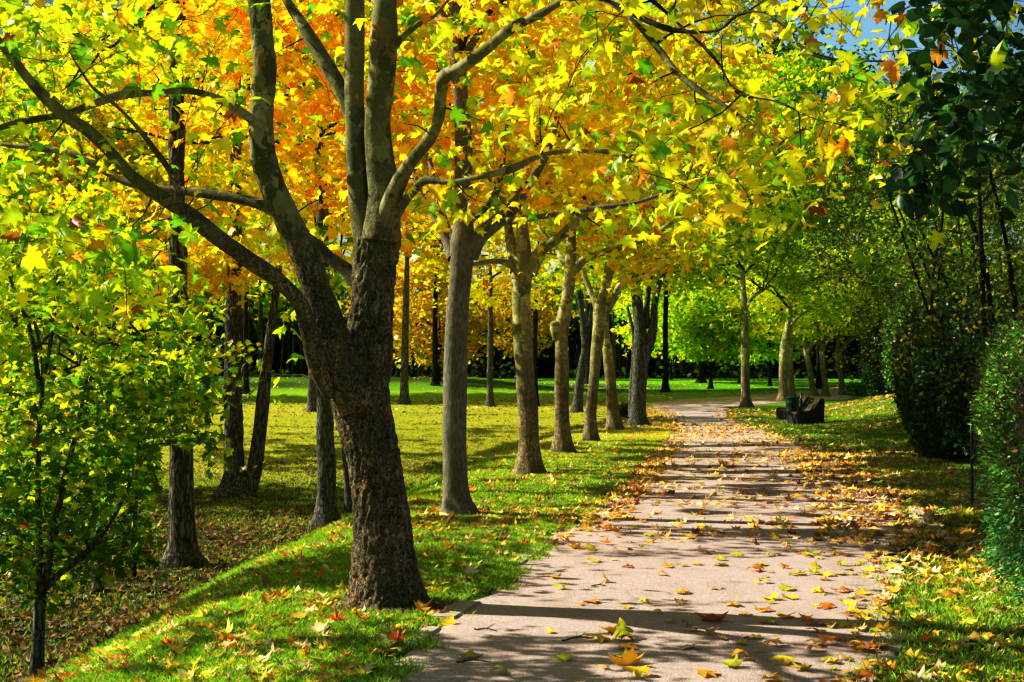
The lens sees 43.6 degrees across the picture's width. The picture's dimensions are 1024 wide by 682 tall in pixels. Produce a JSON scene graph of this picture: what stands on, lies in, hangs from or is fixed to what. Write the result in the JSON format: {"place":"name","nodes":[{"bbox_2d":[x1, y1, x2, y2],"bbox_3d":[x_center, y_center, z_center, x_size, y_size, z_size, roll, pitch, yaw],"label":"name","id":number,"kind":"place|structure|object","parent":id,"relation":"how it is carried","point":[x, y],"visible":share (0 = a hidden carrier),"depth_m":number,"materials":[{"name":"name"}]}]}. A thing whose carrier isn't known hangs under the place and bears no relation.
{"place":"outdoors","nodes":[
{"label":"outdoors","id":0,"kind":"place"},
{"bbox_2d":[0,377,1023,681],"bbox_3d":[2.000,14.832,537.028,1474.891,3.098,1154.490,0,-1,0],"label":"lawn","id":1,"kind":"structure","parent":0,"point":[294,389],"depth_m":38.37,"materials":[{"name":"plant"}]},
{"bbox_2d":[0,23,201,435],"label":"autumn tree","id":2,"kind":"object","parent":1,"relation":"on","point":[50,68],"visible":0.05,"depth_m":43.37,"materials":[{"name":"yellow plant"}]},
{"bbox_2d":[0,55,222,478],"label":"autumn tree","id":3,"kind":"object","parent":1,"relation":"on","point":[86,116],"visible":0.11,"depth_m":28.34,"materials":[{"name":"yellow plant"}]},
{"bbox_2d":[0,0,228,372],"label":"tall tree","id":4,"kind":"object","parent":1,"relation":"on","point":[42,20],"depth_m":73.46,"materials":[{"name":"yellow plant"}]},
{"bbox_2d":[0,197,254,674],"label":"field maple","id":5,"kind":"object","parent":1,"relation":"on","point":[84,523],"visible":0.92,"depth_m":10.69,"materials":[{"name":"green plant"}]},
{"bbox_2d":[0,132,265,591],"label":"young tree","id":6,"kind":"object","parent":1,"relation":"on","point":[43,177],"visible":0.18,"depth_m":15.24,"materials":[{"name":"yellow plant"}]},
{"bbox_2d":[31,307,269,577],"bbox_3d":[-4.763,1.351,16.936,3.138,3.766,2.991,0,-1,0],"label":"field maple","id":7,"kind":"object","parent":1,"relation":"on","point":[201,425],"visible":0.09,"depth_m":16.85,"materials":[{"name":"green plant"}]},
{"bbox_2d":[19,57,299,436],"bbox_3d":[-12.221,-2.684,39.306,12.444,12.325,10.270,0,-1,0],"label":"autumn tree","id":8,"kind":"object","parent":1,"relation":"on","point":[201,179],"depth_m":38.95,"materials":[{"name":"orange plant"}]},
{"bbox_2d":[0,0,437,497],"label":"furrowed tree","id":9,"kind":"object","parent":1,"relation":"on","point":[233,483],"visible":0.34,"depth_m":28.30,"materials":[{"name":"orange plant"}]},
{"bbox_2d":[110,26,345,423],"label":"autumn tree","id":10,"kind":"object","parent":1,"relation":"on","point":[285,171],"visible":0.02,"depth_m":48.37,"materials":[{"name":"orange plant"}]},
{"bbox_2d":[135,23,352,393],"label":"tall tree","id":11,"kind":"object","parent":1,"relation":"on","point":[245,387],"visible":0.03,"depth_m":79.90,"materials":[{"name":"orange plant"}]},
{"bbox_2d":[0,0,495,568],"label":"furrowed tree","id":12,"kind":"object","parent":1,"relation":"on","point":[182,548],"visible":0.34,"depth_m":18.03,"materials":[{"name":"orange plant"}]},
{"bbox_2d":[15,0,522,527],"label":"furrowed tree","id":13,"kind":"object","parent":1,"relation":"on","point":[325,510],"visible":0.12,"depth_m":22.38,"materials":[{"name":"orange plant"}]},
{"bbox_2d":[198,49,429,512],"bbox_3d":[-3.647,-1.288,24.857,5.180,9.517,5.392,1,-2,-41],"label":"young tree","id":14,"kind":"object","parent":1,"relation":"on","point":[348,501],"visible":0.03,"depth_m":24.90,"materials":[{"name":"orange plant"}]},
{"bbox_2d":[0,398,633,681],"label":"fallen leaves","id":15,"kind":"object","parent":1,"relation":"on","point":[53,663],"depth_m":17.81,"materials":[{"name":"plant"}]},
{"bbox_2d":[210,56,427,411],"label":"autumn tree","id":16,"kind":"object","parent":1,"relation":"on","point":[311,398],"visible":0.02,"depth_m":55.94,"materials":[{"name":"orange plant"}]},
{"bbox_2d":[330,602,449,615],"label":"soil","id":17,"kind":"structure","parent":1,"relation":"on","point":[404,609],"depth_m":8.54,"materials":[{"name":"soil"}]},
{"bbox_2d":[340,266,444,376],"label":"lawn tree","id":18,"kind":"object","parent":1,"relation":"on","point":[397,363],"visible":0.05,"depth_m":119.59,"materials":[{"name":"yellow plant"}]},
{"bbox_2d":[401,626,440,645],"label":"kerb slab","id":19,"kind":"structure","parent":1,"relation":"on","point":[435,628],"depth_m":7.85,"materials":[{"name":"concrete"}]},
{"bbox_2d":[338,0,522,404],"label":"autumn tree","id":20,"kind":"object","parent":1,"relation":"on","point":[404,398],"visible":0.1,"depth_m":64.64,"materials":[{"name":"brown plant"}]},
{"bbox_2d":[18,376,851,411],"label":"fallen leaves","id":21,"kind":"object","parent":1,"relation":"on","point":[552,394],"visible":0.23,"depth_m":82.07,"materials":[{"name":"plant"}]},
{"bbox_2d":[334,12,545,385],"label":"tall tree","id":22,"kind":"object","parent":1,"relation":"on","point":[435,381],"visible":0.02,"depth_m":87.89,"materials":[{"name":"yellow plant"}]},
{"bbox_2d":[393,257,509,381],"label":"lawn tree","id":23,"kind":"object","parent":1,"relation":"on","point":[420,310],"visible":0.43,"depth_m":89.86,"materials":[{"name":"yellow plant"}]},
{"bbox_2d":[108,0,800,515],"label":"maple tree","id":24,"kind":"object","parent":1,"relation":"on","point":[462,242],"visible":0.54,"depth_m":14.24,"materials":[{"name":"yellow plant"}]},
{"bbox_2d":[430,600,481,619],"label":"kerb slab","id":25,"kind":"structure","parent":1,"relation":"on","point":[463,606],"depth_m":8.58,"materials":[{"name":"concrete"}]},
{"bbox_2d":[411,207,557,406],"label":"lawn tree","id":26,"kind":"object","parent":1,"relation":"on","point":[490,303],"visible":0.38,"depth_m":61.35,"materials":[{"name":"orange plant"}]},
{"bbox_2d":[0,0,1023,609],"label":"plane tree","id":27,"kind":"object","parent":1,"relation":"on","point":[350,364],"visible":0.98,"depth_m":8.03,"materials":[{"name":"yellow plant"}]},
{"bbox_2d":[0,256,1023,377],"bbox_3d":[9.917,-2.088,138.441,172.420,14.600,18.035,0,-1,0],"label":"distant wood","id":28,"kind":"object","parent":1,"relation":"on","point":[545,362],"depth_m":136.59,"materials":[{"name":"plant"}]},
{"bbox_2d":[155,353,871,378],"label":"undergrowth","id":29,"kind":"object","parent":1,"relation":"on","point":[622,372],"visible":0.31,"depth_m":128.46,"materials":[{"name":"green plant"}]},
{"bbox_2d":[468,266,578,379],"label":"lawn tree","id":30,"kind":"object","parent":1,"relation":"on","point":[546,316],"visible":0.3,"depth_m":121.31,"materials":[{"name":"orange plant"}]},
{"bbox_2d":[28,444,1023,681],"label":"fallen leaves","id":31,"kind":"object","parent":1,"relation":"on","point":[658,467],"depth_m":11.31,"materials":[{"name":"plant"}]},
{"bbox_2d":[504,538,557,564],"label":"kerb slab","id":32,"kind":"structure","parent":1,"relation":"on","point":[523,557],"depth_m":11.15,"materials":[{"name":"concrete"}]},
{"bbox_2d":[281,0,807,475],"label":"plane tree","id":33,"kind":"object","parent":1,"relation":"on","point":[521,262],"visible":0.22,"depth_m":20.13,"materials":[{"name":"yellow plant"}]},
{"bbox_2d":[496,240,623,412],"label":"lawn tree","id":34,"kind":"object","parent":1,"relation":"on","point":[577,402],"visible":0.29,"depth_m":55.46,"materials":[{"name":"grey plant"}]},
{"bbox_2d":[401,28,732,406],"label":"tall tree","id":35,"kind":"object","parent":1,"relation":"on","point":[536,291],"visible":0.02,"depth_m":61.91,"materials":[{"name":"yellow plant"}]},
{"bbox_2d":[392,0,814,452],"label":"plane tree","id":36,"kind":"object","parent":1,"relation":"on","point":[562,437],"visible":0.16,"depth_m":25.30,"materials":[{"name":"yellow plant"}]},
{"bbox_2d":[618,402,627,418],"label":"shrub","id":37,"kind":"object","parent":1,"relation":"on","point":[623,409],"visible":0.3,"depth_m":45.50,"materials":[{"name":"green plant"}]},
{"bbox_2d":[509,0,740,383],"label":"tall tree","id":38,"kind":"object","parent":1,"relation":"on","point":[654,13],"visible":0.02,"depth_m":104.77,"materials":[{"name":"plant"}]},
{"bbox_2d":[478,40,798,441],"bbox_3d":[2.376,-2.456,29.866,8.816,9.904,7.982,0,-1,0],"label":"plane tree","id":39,"kind":"object","parent":1,"relation":"on","point":[603,302],"visible":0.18,"depth_m":29.93,"materials":[{"name":"yellow plant"}]},
{"bbox_2d":[610,275,690,379],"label":"lawn tree","id":40,"kind":"object","parent":1,"relation":"on","point":[621,329],"visible":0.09,"depth_m":121.97,"materials":[{"name":"yellow plant"}]},
{"bbox_2d":[498,104,808,429],"bbox_3d":[3.139,-2.111,35.185,9.317,9.416,8.568,-1,-2,37],"label":"plane tree","id":41,"kind":"object","parent":1,"relation":"on","point":[613,419],"visible":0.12,"depth_m":34.94,"materials":[{"name":"yellow plant"}]},
{"bbox_2d":[514,138,825,425],"bbox_3d":[4.796,-2.247,39.046,9.602,9.912,9.150,0,-1,0],"label":"plane tree","id":42,"kind":"object","parent":1,"relation":"on","point":[643,339],"visible":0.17,"depth_m":39.08,"materials":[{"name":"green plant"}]},
{"bbox_2d":[610,263,753,382],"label":"lawn tree","id":43,"kind":"object","parent":1,"relation":"on","point":[701,377],"visible":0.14,"depth_m":109.48,"materials":[{"name":"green plant"}]},
{"bbox_2d":[546,29,846,391],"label":"tall tree","id":44,"kind":"object","parent":1,"relation":"on","point":[784,214],"visible":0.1,"depth_m":83.24,"materials":[{"name":"yellow plant"}]},
{"bbox_2d":[652,285,771,388],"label":"lawn tree","id":45,"kind":"object","parent":1,"relation":"on","point":[711,346],"visible":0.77,"depth_m":90.61,"materials":[{"name":"green plant"}]},
{"bbox_2d":[515,393,965,550],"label":"fallen leaves","id":46,"kind":"object","parent":1,"relation":"on","point":[755,527],"visible":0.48,"depth_m":22.81,"materials":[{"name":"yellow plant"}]},
{"bbox_2d":[651,220,831,406],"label":"plane tree","id":47,"kind":"object","parent":1,"relation":"on","point":[787,280],"visible":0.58,"depth_m":61.51,"materials":[{"name":"green plant"}]},
{"bbox_2d":[714,282,835,385],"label":"lawn tree","id":48,"kind":"object","parent":1,"relation":"on","point":[771,352],"visible":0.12,"depth_m":98.09,"materials":[{"name":"green plant"}]},
{"bbox_2d":[665,0,894,382],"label":"tall tree","id":49,"kind":"object","parent":1,"relation":"on","point":[786,49],"visible":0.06,"depth_m":109.07,"materials":[{"name":"yellow plant"}]},
{"bbox_2d":[698,231,870,400],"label":"plane tree","id":50,"kind":"object","parent":1,"relation":"on","point":[785,347],"visible":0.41,"depth_m":67.81,"materials":[{"name":"green plant"}]},
{"bbox_2d":[776,396,809,419],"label":"bench","id":51,"kind":"object","parent":1,"relation":"on","point":[780,413],"visible":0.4,"depth_m":43.27,"materials":[{"name":"concrete"}]},
{"bbox_2d":[785,392,802,419],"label":"litter bin","id":52,"kind":"object","parent":1,"relation":"on","point":[792,402],"visible":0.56,"depth_m":41.83,"materials":[{"name":"metal"}]},
{"bbox_2d":[715,238,891,396],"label":"plane tree","id":53,"kind":"object","parent":1,"relation":"on","point":[783,308],"visible":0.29,"depth_m":71.26,"materials":[{"name":"green plant"}]},
{"bbox_2d":[787,398,824,424],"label":"bench","id":54,"kind":"object","parent":1,"relation":"on","point":[810,412],"visible":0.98,"depth_m":40.09,"materials":[{"name":"wood"}]},
{"bbox_2d":[693,42,924,388],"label":"tall tree","id":55,"kind":"object","parent":1,"relation":"on","point":[816,85],"visible":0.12,"depth_m":89.94,"materials":[{"name":"green plant"}]},
{"bbox_2d":[733,248,889,395],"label":"plane tree","id":56,"kind":"object","parent":1,"relation":"on","point":[813,391],"visible":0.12,"depth_m":75.71,"materials":[{"name":"green plant"}]},
{"bbox_2d":[748,243,907,395],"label":"plane tree","id":57,"kind":"object","parent":1,"relation":"on","point":[825,390],"visible":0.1,"depth_m":75.64,"materials":[{"name":"green plant"}]},
{"bbox_2d":[843,381,868,395],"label":"shrub","id":58,"kind":"object","parent":1,"relation":"on","point":[860,392],"visible":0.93,"depth_m":76.41,"materials":[{"name":"green plant"}]},
{"bbox_2d":[856,319,894,396],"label":"evergreen bush","id":59,"kind":"object","parent":1,"relation":"on","point":[868,379],"visible":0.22,"depth_m":57.73,"materials":[{"name":"green plant"}]},
{"bbox_2d":[812,236,946,394],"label":"plane tree","id":60,"kind":"object","parent":1,"relation":"on","point":[841,380],"visible":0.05,"depth_m":77.50,"materials":[{"name":"green plant"}]},
{"bbox_2d":[749,47,1023,425],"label":"tree","id":61,"kind":"object","parent":1,"relation":"on","point":[886,302],"visible":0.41,"depth_m":24.02,"materials":[{"name":"green plant"}]},
{"bbox_2d":[763,0,1023,430],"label":"tree","id":62,"kind":"object","parent":1,"relation":"on","point":[983,271],"visible":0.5,"depth_m":16.77,"materials":[{"name":"green plant"}]},
{"bbox_2d":[777,42,1023,352],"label":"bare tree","id":63,"kind":"object","parent":1,"relation":"on","point":[891,253],"visible":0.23,"depth_m":38.07,"materials":[{"name":"green plant"}]},
{"bbox_2d":[783,79,1023,280],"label":"tall tree","id":64,"kind":"object","parent":1,"relation":"on","point":[871,111],"visible":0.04,"depth_m":93.96,"materials":[{"name":"green plant"}]},
{"bbox_2d":[859,245,948,374],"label":"plane tree","id":65,"kind":"object","parent":1,"relation":"on","point":[881,293],"visible":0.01,"depth_m":85.54,"materials":[{"name":"green plant"}]},
{"bbox_2d":[908,506,928,522],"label":"kerb slab","id":66,"kind":"structure","parent":1,"relation":"on","point":[914,511],"depth_m":14.45,"materials":[{"name":"concrete"}]},
{"bbox_2d":[878,283,966,391],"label":"evergreen bush","id":67,"kind":"object","parent":1,"relation":"on","point":[889,382],"visible":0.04,"depth_m":50.75,"materials":[{"name":"green plant"}]},
{"bbox_2d":[825,145,1023,344],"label":"screen tree","id":68,"kind":"object","parent":1,"relation":"on","point":[895,248],"visible":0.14,"depth_m":61.59,"materials":[{"name":"green plant"}]},
{"bbox_2d":[844,101,1023,337],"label":"screen tree","id":69,"kind":"object","parent":1,"relation":"on","point":[913,252],"visible":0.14,"depth_m":44.98,"materials":[{"name":"green plant"}]},
{"bbox_2d":[922,524,962,541],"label":"kerb slab","id":70,"kind":"structure","parent":1,"relation":"on","point":[945,536],"depth_m":12.73,"materials":[{"name":"concrete"}]},
{"bbox_2d":[897,335,1001,464],"bbox_3d":[8.728,1.063,22.904,2.999,2.424,6.142,0,-1,0],"label":"evergreen bush","id":71,"kind":"object","parent":1,"relation":"on","point":[936,427],"visible":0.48,"depth_m":22.61,"materials":[{"name":"green plant"}]},
{"bbox_2d":[876,0,1023,233],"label":"lime tree","id":72,"kind":"object","parent":1,"relation":"on","point":[946,179],"visible":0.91,"depth_m":5.46,"materials":[{"name":"green plant"}]},
{"bbox_2d":[888,290,1023,424],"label":"evergreen bush","id":73,"kind":"object","parent":1,"relation":"on","point":[898,398],"visible":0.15,"depth_m":32.28,"materials":[{"name":"green plant"}]},
{"bbox_2d":[970,420,985,503],"bbox_3d":[5.659,1.490,14.315,0.052,1.118,2.531,0,-1,-3],"label":"fence post","id":74,"kind":"object","parent":1,"relation":"on","point":[972,480],"visible":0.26,"depth_m":15.54,"materials":[{"name":"metal"}]},
{"bbox_2d":[956,309,1023,623],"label":"hedge","id":75,"kind":"object","parent":1,"relation":"on","point":[998,420],"visible":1,"depth_m":8.93,"materials":[{"name":"green plant"}]},
{"bbox_2d":[0,0,1023,348],"label":"sky","id":76,"kind":"structure","parent":0,"point":[868,24],"materials":[{"name":"blue"}]},
{"bbox_2d":[25,456,1023,681],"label":"grass","id":77,"kind":"structure","parent":0,"point":[506,573],"depth_m":8.62,"materials":[{"name":"plant"}]},
{"bbox_2d":[381,387,921,681],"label":"path","id":78,"kind":"structure","parent":0,"point":[520,644],"depth_m":9.30,"materials":[{"name":"concrete"}]},
{"bbox_2d":[437,614,457,625],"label":"fallen leaf","id":79,"kind":"object","parent":78,"relation":"on","point":[448,620],"visible":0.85,"depth_m":8.13,"materials":[{"name":"plant"}]},
{"bbox_2d":[460,648,477,656],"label":"fallen leaf","id":80,"kind":"object","parent":78,"relation":"on","point":[470,652],"visible":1,"depth_m":7.17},
{"bbox_2d":[456,654,490,662],"bbox_3d":[-0.213,1.758,7.059,0.174,0.034,0.085,1,-2,-31],"label":"fallen twig","id":81,"kind":"object","parent":78,"relation":"on","point":[475,659],"visible":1,"depth_m":7.05,"materials":[{"name":"wood"}]},
{"bbox_2d":[492,665,507,674],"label":"fallen leaf","id":82,"kind":"object","parent":78,"relation":"on","point":[500,667],"visible":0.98,"depth_m":6.79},
{"bbox_2d":[555,652,572,661],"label":"fallen leaf","id":83,"kind":"object","parent":78,"relation":"on","point":[563,657],"visible":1,"depth_m":7.11,"materials":[{"name":"plant"}]},
{"bbox_2d":[583,633,610,643],"bbox_3d":[0.505,1.766,7.620,0.171,0.050,0.185,0,-2,16],"label":"fallen leaf","id":84,"kind":"object","parent":78,"relation":"on","point":[600,637],"visible":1,"depth_m":7.59,"materials":[{"name":"plant"}]},
{"bbox_2d":[600,625,616,631],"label":"fallen leaf","id":85,"kind":"object","parent":78,"relation":"on","point":[612,629],"visible":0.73,"depth_m":7.84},
{"bbox_2d":[608,648,643,664],"bbox_3d":[0.626,1.751,7.010,0.221,0.228,0.063,2,31,-23],"label":"fallen leaf","id":86,"kind":"object","parent":78,"relation":"on","point":[630,656],"visible":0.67,"depth_m":6.98,"materials":[{"name":"plant"}]},
{"bbox_2d":[617,642,638,648],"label":"fallen leaf","id":87,"kind":"object","parent":78,"relation":"on","point":[627,645],"visible":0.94,"depth_m":7.41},
{"bbox_2d":[622,665,649,677],"bbox_3d":[0.663,1.749,6.731,0.133,0.082,0.130,-1,-2,33],"label":"fallen leaf","id":88,"kind":"object","parent":78,"relation":"on","point":[639,670],"visible":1,"depth_m":6.71,"materials":[{"name":"plant"}]},
{"bbox_2d":[692,669,717,676],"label":"fallen leaf","id":89,"kind":"object","parent":78,"relation":"on","point":[703,672],"visible":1,"depth_m":6.73,"materials":[{"name":"plant"}]},
{"bbox_2d":[701,626,719,635],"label":"fallen leaf","id":90,"kind":"object","parent":78,"relation":"on","point":[711,631],"visible":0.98,"depth_m":7.82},
{"bbox_2d":[694,611,727,620],"bbox_3d":[1.284,1.768,8.220,0.224,0.067,0.228,-6,-30,3],"label":"fallen leaf","id":91,"kind":"object","parent":78,"relation":"on","point":[712,617],"visible":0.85,"depth_m":8.21,"materials":[{"name":"plant"}]},
{"bbox_2d":[722,654,741,667],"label":"fallen leaf","id":92,"kind":"object","parent":78,"relation":"on","point":[734,662],"visible":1,"depth_m":6.95,"materials":[{"name":"plant"}]},
{"bbox_2d":[731,648,753,660],"bbox_3d":[1.283,1.752,7.115,0.136,0.081,0.129,-1,-2,36],"label":"fallen leaf","id":93,"kind":"object","parent":78,"relation":"on","point":[736,651],"visible":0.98,"depth_m":7.12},
{"bbox_2d":[758,592,778,598],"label":"fallen leaf","id":94,"kind":"object","parent":78,"relation":"on","point":[774,595],"visible":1,"depth_m":8.99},
{"bbox_2d":[762,671,784,681],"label":"fallen leaf","id":95,"kind":"object","parent":78,"relation":"on","point":[773,676],"visible":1,"depth_m":6.61,"materials":[{"name":"plant"}]},
{"bbox_2d":[764,637,782,644],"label":"fallen leaf","id":96,"kind":"object","parent":78,"relation":"on","point":[776,640],"visible":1,"depth_m":7.46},
{"bbox_2d":[769,655,797,664],"bbox_3d":[1.495,1.760,7.030,0.128,0.065,0.125,-1,-2,42],"label":"fallen leaf","id":97,"kind":"object","parent":78,"relation":"on","point":[784,659],"visible":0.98,"depth_m":7.01,"materials":[{"name":"plant"}]},
{"bbox_2d":[778,582,795,590],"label":"fallen leaf","id":98,"kind":"object","parent":78,"relation":"on","point":[784,587],"visible":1,"depth_m":9.41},
{"bbox_2d":[791,660,811,667],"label":"fallen leaf","id":99,"kind":"object","parent":78,"relation":"on","point":[804,665],"visible":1,"depth_m":6.87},
{"bbox_2d":[805,638,826,646],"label":"fallen leaf","id":100,"kind":"object","parent":78,"relation":"on","point":[816,640],"visible":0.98,"depth_m":7.47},
{"bbox_2d":[817,634,836,645],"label":"fallen leaf","id":101,"kind":"object","parent":78,"relation":"on","point":[827,638],"visible":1,"depth_m":7.51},
{"bbox_2d":[819,601,834,609],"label":"fallen leaf","id":102,"kind":"object","parent":78,"relation":"on","point":[825,605],"visible":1,"depth_m":8.68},
{"bbox_2d":[818,656,837,663],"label":"fallen leaf","id":103,"kind":"object","parent":78,"relation":"on","point":[827,658],"visible":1,"depth_m":7.03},
{"bbox_2d":[836,620,851,626],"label":"fallen leaf","id":104,"kind":"object","parent":78,"relation":"on","point":[844,623],"visible":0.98,"depth_m":8.04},
{"bbox_2d":[842,600,857,608],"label":"fallen leaf","id":105,"kind":"object","parent":78,"relation":"on","point":[850,603],"visible":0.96,"depth_m":8.68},
{"bbox_2d":[855,587,870,594],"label":"fallen leaf","id":106,"kind":"object","parent":78,"relation":"on","point":[862,591],"visible":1,"depth_m":9.23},
{"bbox_2d":[851,639,875,648],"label":"fallen leaf","id":107,"kind":"object","parent":78,"relation":"on","point":[859,645],"visible":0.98,"depth_m":7.37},
{"bbox_2d":[860,668,884,681],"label":"fallen leaf","id":108,"kind":"object","parent":78,"relation":"on","point":[867,673],"visible":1,"depth_m":6.59,"materials":[{"name":"plant"}]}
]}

